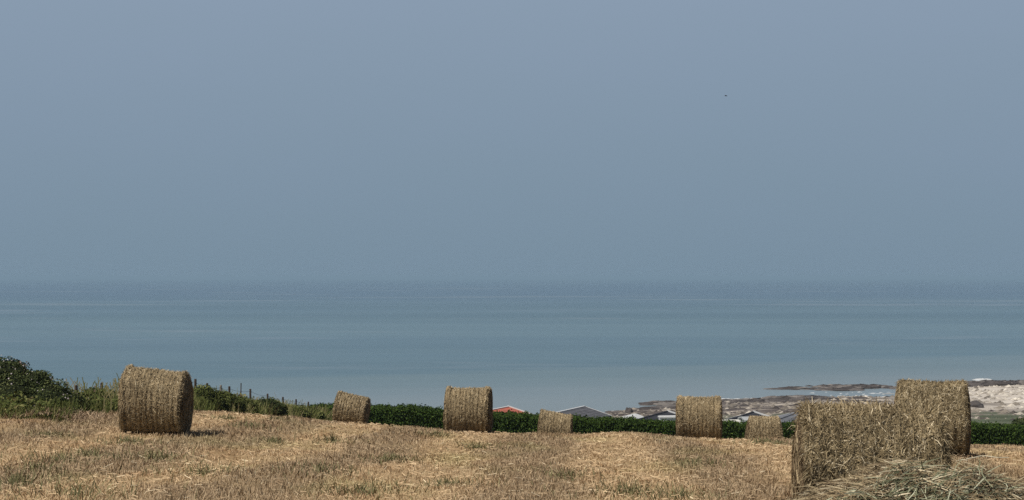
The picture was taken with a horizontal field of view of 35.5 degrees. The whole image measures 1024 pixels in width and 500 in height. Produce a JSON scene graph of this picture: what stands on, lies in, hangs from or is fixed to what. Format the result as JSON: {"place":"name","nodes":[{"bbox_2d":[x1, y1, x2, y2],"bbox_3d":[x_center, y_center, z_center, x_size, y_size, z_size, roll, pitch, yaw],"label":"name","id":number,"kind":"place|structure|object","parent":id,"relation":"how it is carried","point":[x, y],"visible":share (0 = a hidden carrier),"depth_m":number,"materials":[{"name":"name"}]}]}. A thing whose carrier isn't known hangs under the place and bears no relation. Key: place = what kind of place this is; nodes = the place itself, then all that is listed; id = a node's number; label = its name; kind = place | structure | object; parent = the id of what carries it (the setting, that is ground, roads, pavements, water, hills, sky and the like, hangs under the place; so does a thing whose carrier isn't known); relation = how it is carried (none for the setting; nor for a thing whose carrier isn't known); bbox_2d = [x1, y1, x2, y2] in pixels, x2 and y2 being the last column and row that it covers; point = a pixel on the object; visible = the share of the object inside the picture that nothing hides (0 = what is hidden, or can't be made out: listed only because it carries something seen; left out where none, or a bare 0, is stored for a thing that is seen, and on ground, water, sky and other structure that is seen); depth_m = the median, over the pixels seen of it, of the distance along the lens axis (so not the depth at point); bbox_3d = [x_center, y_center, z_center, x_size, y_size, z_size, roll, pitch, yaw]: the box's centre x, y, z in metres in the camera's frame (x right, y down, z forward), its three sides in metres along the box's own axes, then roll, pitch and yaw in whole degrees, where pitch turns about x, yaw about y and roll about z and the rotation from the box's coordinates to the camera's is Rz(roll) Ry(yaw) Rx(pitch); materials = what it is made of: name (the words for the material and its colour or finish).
{"place":"outdoors","nodes":[
{"label":"outdoors","id":0,"kind":"place"},
{"bbox_2d":[0,406,296,427],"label":"dry grass","id":1,"kind":"structure","parent":0,"point":[84,414],"depth_m":33.47,"materials":[{"name":"plant"}]},
{"bbox_2d":[0,279,1023,414],"bbox_3d":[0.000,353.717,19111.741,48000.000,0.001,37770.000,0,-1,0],"label":"sea","id":2,"kind":"structure","parent":0,"point":[533,346],"depth_m":690.64,"materials":[{"name":"liquid"}]},
{"bbox_2d":[636,405,675,408],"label":"rock reef","id":3,"kind":"object","parent":2,"relation":"in","point":[660,406],"visible":0.53,"depth_m":297.62},
{"bbox_2d":[639,400,675,405],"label":"rock reef","id":4,"kind":"object","parent":2,"relation":"in","point":[663,403],"visible":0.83,"depth_m":313.85},
{"bbox_2d":[721,395,828,400],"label":"rock reef","id":5,"kind":"object","parent":2,"relation":"in","point":[753,398],"visible":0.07,"depth_m":314.92},
{"bbox_2d":[764,388,787,389],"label":"rock reef","id":6,"kind":"object","parent":2,"relation":"in","point":[776,388],"visible":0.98,"depth_m":357.88},
{"bbox_2d":[778,386,816,389],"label":"rock reef","id":7,"kind":"object","parent":2,"relation":"in","point":[797,388],"visible":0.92,"depth_m":358.17},
{"bbox_2d":[615,378,991,410],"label":"surf","id":8,"kind":"structure","parent":2,"relation":"on","point":[978,379],"depth_m":347.72,"materials":[{"name":"liquid"}]},
{"bbox_2d":[814,388,864,390],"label":"rock reef","id":9,"kind":"object","parent":2,"relation":"in","point":[840,389],"visible":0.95,"depth_m":354.22},
{"bbox_2d":[806,384,896,388],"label":"rock reef","id":10,"kind":"object","parent":2,"relation":"in","point":[870,386],"visible":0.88,"depth_m":362.25},
{"bbox_2d":[966,379,1023,386],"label":"rock reef","id":11,"kind":"object","parent":2,"relation":"in","point":[986,382],"visible":0.69,"depth_m":365.29},
{"bbox_2d":[0,410,1023,499],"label":"field","id":12,"kind":"structure","parent":0,"point":[244,456],"depth_m":25.52,"materials":[{"name":"beige plant"}]},
{"bbox_2d":[0,356,90,410],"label":"bramble bush","id":13,"kind":"object","parent":12,"relation":"on","point":[16,375],"visible":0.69,"depth_m":35.23,"materials":[{"name":"green plant"}]},
{"bbox_2d":[79,382,115,401],"bbox_3d":[-10.032,3.546,38.476,1.282,0.817,0.833,0,-1,0],"label":"verge bush","id":14,"kind":"object","parent":12,"relation":"on","point":[92,392],"visible":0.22,"depth_m":38.29,"materials":[{"name":"green plant"}]},
{"bbox_2d":[118,364,194,434],"bbox_3d":[-6.994,2.949,31.454,1.342,1.431,1.566,0,-1,-1],"label":"hay bale","id":15,"kind":"object","parent":12,"relation":"on","point":[156,400],"visible":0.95,"depth_m":30.87,"materials":[{"name":"plant"}]},
{"bbox_2d":[0,373,331,421],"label":"verge grass","id":16,"kind":"structure","parent":12,"relation":"on","point":[107,404],"depth_m":35.68,"materials":[{"name":"green plant"}]},
{"bbox_2d":[75,379,312,405],"bbox_3d":[-9.144,5.969,55.490,1.032,5.177,38.894,0,-1,2],"label":"fence","id":17,"kind":"object","parent":12,"relation":"on","point":[195,384],"visible":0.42,"depth_m":51.01,"materials":[{"name":"brown wood"}]},
{"bbox_2d":[193,384,232,411],"bbox_3d":[-8.830,4.232,45.453,1.761,0.869,1.145,0,-1,0],"label":"verge bush","id":18,"kind":"object","parent":12,"relation":"on","point":[211,394],"visible":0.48,"depth_m":45.26,"materials":[{"name":"green plant"}]},
{"bbox_2d":[223,390,248,412],"bbox_3d":[-8.506,4.526,47.449,1.412,0.791,0.866,0,-1,0],"label":"verge bush","id":19,"kind":"object","parent":12,"relation":"on","point":[242,407],"visible":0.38,"depth_m":47.34,"materials":[{"name":"green plant"}]},
{"bbox_2d":[234,393,260,413],"bbox_3d":[-8.663,4.832,50.472,1.491,0.726,0.892,0,-1,0],"label":"verge bush","id":20,"kind":"object","parent":12,"relation":"on","point":[249,401],"visible":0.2,"depth_m":50.35,"materials":[{"name":"green plant"}]},
{"bbox_2d":[256,397,287,415],"bbox_3d":[-8.581,5.350,54.922,1.815,0.727,1.112,0,-1,0],"label":"verge bush","id":21,"kind":"object","parent":12,"relation":"on","point":[275,404],"visible":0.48,"depth_m":54.73,"materials":[{"name":"green plant"}]},
{"bbox_2d":[286,404,313,418],"bbox_3d":[-8.612,6.179,60.925,2.110,0.711,1.319,0,-1,-20],"label":"verge bush","id":22,"kind":"object","parent":12,"relation":"on","point":[306,413],"visible":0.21,"depth_m":60.77,"materials":[{"name":"green plant"}]},
{"bbox_2d":[296,404,327,419],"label":"verge bush","id":23,"kind":"object","parent":12,"relation":"on","point":[322,416],"visible":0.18,"depth_m":65.78,"materials":[{"name":"green plant"}]},
{"bbox_2d":[332,390,370,423],"bbox_3d":[-5.995,5.926,59.883,1.406,1.347,1.417,0,-1,5],"label":"hay bale","id":24,"kind":"object","parent":12,"relation":"on","point":[352,407],"visible":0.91,"depth_m":59.36,"materials":[{"name":"plant"}]},
{"bbox_2d":[0,413,792,499],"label":"grass tufts","id":25,"kind":"object","parent":12,"relation":"on","point":[333,439],"visible":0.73,"depth_m":21.98,"materials":[{"name":"plant"}]},
{"bbox_2d":[442,385,492,432],"bbox_3d":[-1.175,4.331,43.234,1.314,1.362,1.560,0,-1,4],"label":"hay bale","id":26,"kind":"object","parent":12,"relation":"on","point":[468,409],"visible":0.92,"depth_m":42.64,"materials":[{"name":"plant"}]},
{"bbox_2d":[537,408,573,433],"bbox_3d":[1.679,6.841,61.893,1.421,1.449,1.507,0,-1,3],"label":"hay bale","id":27,"kind":"object","parent":12,"relation":"on","point":[552,422],"visible":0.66,"depth_m":61.33,"materials":[{"name":"plant"}]},
{"bbox_2d":[310,402,1023,445],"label":"hedge","id":28,"kind":"object","parent":12,"relation":"on","point":[508,421],"visible":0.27,"depth_m":74.14,"materials":[{"name":"green plant"}]},
{"bbox_2d":[675,395,722,438],"bbox_3d":[5.334,4.797,45.726,1.356,1.331,1.538,0,-1,6],"label":"hay bale","id":29,"kind":"object","parent":12,"relation":"on","point":[698,416],"visible":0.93,"depth_m":45.14,"materials":[{"name":"plant"}]},
{"bbox_2d":[745,415,783,438],"bbox_3d":[9.117,6.626,57.892,1.406,1.317,1.487,0,-1,4],"label":"hay bale","id":30,"kind":"object","parent":12,"relation":"on","point":[757,426],"visible":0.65,"depth_m":57.35,"materials":[{"name":"plant"}]},
{"bbox_2d":[784,396,959,499],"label":"hay bale","id":31,"kind":"object","parent":12,"relation":"on","point":[840,439],"visible":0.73,"depth_m":13.68,"materials":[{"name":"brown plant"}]},
{"bbox_2d":[781,453,1023,499],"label":"hay heap","id":32,"kind":"object","parent":12,"relation":"on","point":[900,479],"visible":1,"depth_m":12.18,"materials":[{"name":"plant"}]},
{"bbox_2d":[892,378,971,455],"bbox_3d":[7.075,2.813,26.954,1.315,1.321,1.522,0,-1,16],"label":"hay bale","id":33,"kind":"object","parent":12,"relation":"on","point":[952,397],"visible":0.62,"depth_m":26.45,"materials":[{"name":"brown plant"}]},
{"bbox_2d":[956,455,1008,460],"bbox_3d":[7.324,3.259,25.076,1.237,0.067,0.303,1,-1,-43],"label":"straw strand","id":34,"kind":"object","parent":12,"relation":"on","point":[979,456],"visible":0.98,"depth_m":25.19},
{"bbox_2d":[0,0,1023,278],"label":"sky","id":35,"kind":"structure","parent":0,"point":[140,139],"materials":[{"name":"blue"}]},
{"bbox_2d":[529,384,1023,423],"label":"coast ground","id":36,"kind":"structure","parent":0,"point":[999,418],"depth_m":272.52,"materials":[{"name":"gravel"}]},
{"bbox_2d":[493,405,529,413],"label":"chalet","id":37,"kind":"object","parent":36,"relation":"on","point":[505,408],"visible":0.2,"depth_m":150.44,"materials":[{"name":"red paint"}]},
{"bbox_2d":[557,406,611,417],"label":"chalet","id":38,"kind":"object","parent":36,"relation":"on","point":[582,411],"visible":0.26,"depth_m":148.86,"materials":[{"name":"white paint"}]},
{"bbox_2d":[624,407,632,412],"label":"boulder","id":39,"kind":"object","parent":36,"relation":"on","point":[629,410],"visible":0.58,"depth_m":289.11,"materials":[{"name":"grey stone"}]},
{"bbox_2d":[622,414,642,418],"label":"static caravan","id":40,"kind":"object","parent":36,"relation":"on","point":[638,416],"visible":0.08,"depth_m":141.95,"materials":[{"name":"white paint"}]},
{"bbox_2d":[640,410,675,420],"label":"chalet","id":41,"kind":"object","parent":36,"relation":"on","point":[656,415],"visible":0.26,"depth_m":146.63,"materials":[{"name":"stone"}]},
{"bbox_2d":[658,415,675,420],"bbox_3d":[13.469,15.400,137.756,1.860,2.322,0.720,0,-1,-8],"label":"static caravan","id":42,"kind":"object","parent":36,"relation":"on","point":[668,417],"visible":0.13,"depth_m":137.44,"materials":[{"name":"white paint"}]},
{"bbox_2d":[724,411,768,419],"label":"chalet","id":43,"kind":"object","parent":36,"relation":"on","point":[753,413],"visible":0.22,"depth_m":148.58,"materials":[{"name":"stone"}]},
{"bbox_2d":[738,416,761,423],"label":"static caravan","id":44,"kind":"object","parent":36,"relation":"on","point":[745,418],"visible":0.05,"depth_m":135.28,"materials":[{"name":"white paint"}]},
{"bbox_2d":[728,395,838,402],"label":"rock reef","id":45,"kind":"object","parent":36,"relation":"on","point":[793,398],"visible":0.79,"depth_m":306.42},
{"bbox_2d":[775,410,799,422],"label":"chalet","id":46,"kind":"object","parent":36,"relation":"on","point":[786,417],"visible":0.1,"depth_m":144.51,"materials":[{"name":"white paint"}]},
{"bbox_2d":[970,400,983,407],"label":"boulder","id":47,"kind":"object","parent":36,"relation":"on","point":[975,404],"visible":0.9,"depth_m":256.11,"materials":[{"name":"grey stone"}]},
{"bbox_2d":[1011,418,1023,424],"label":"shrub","id":48,"kind":"object","parent":36,"relation":"on","point":[1018,421],"visible":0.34,"depth_m":95.65,"materials":[{"name":"green plant"}]}
]}

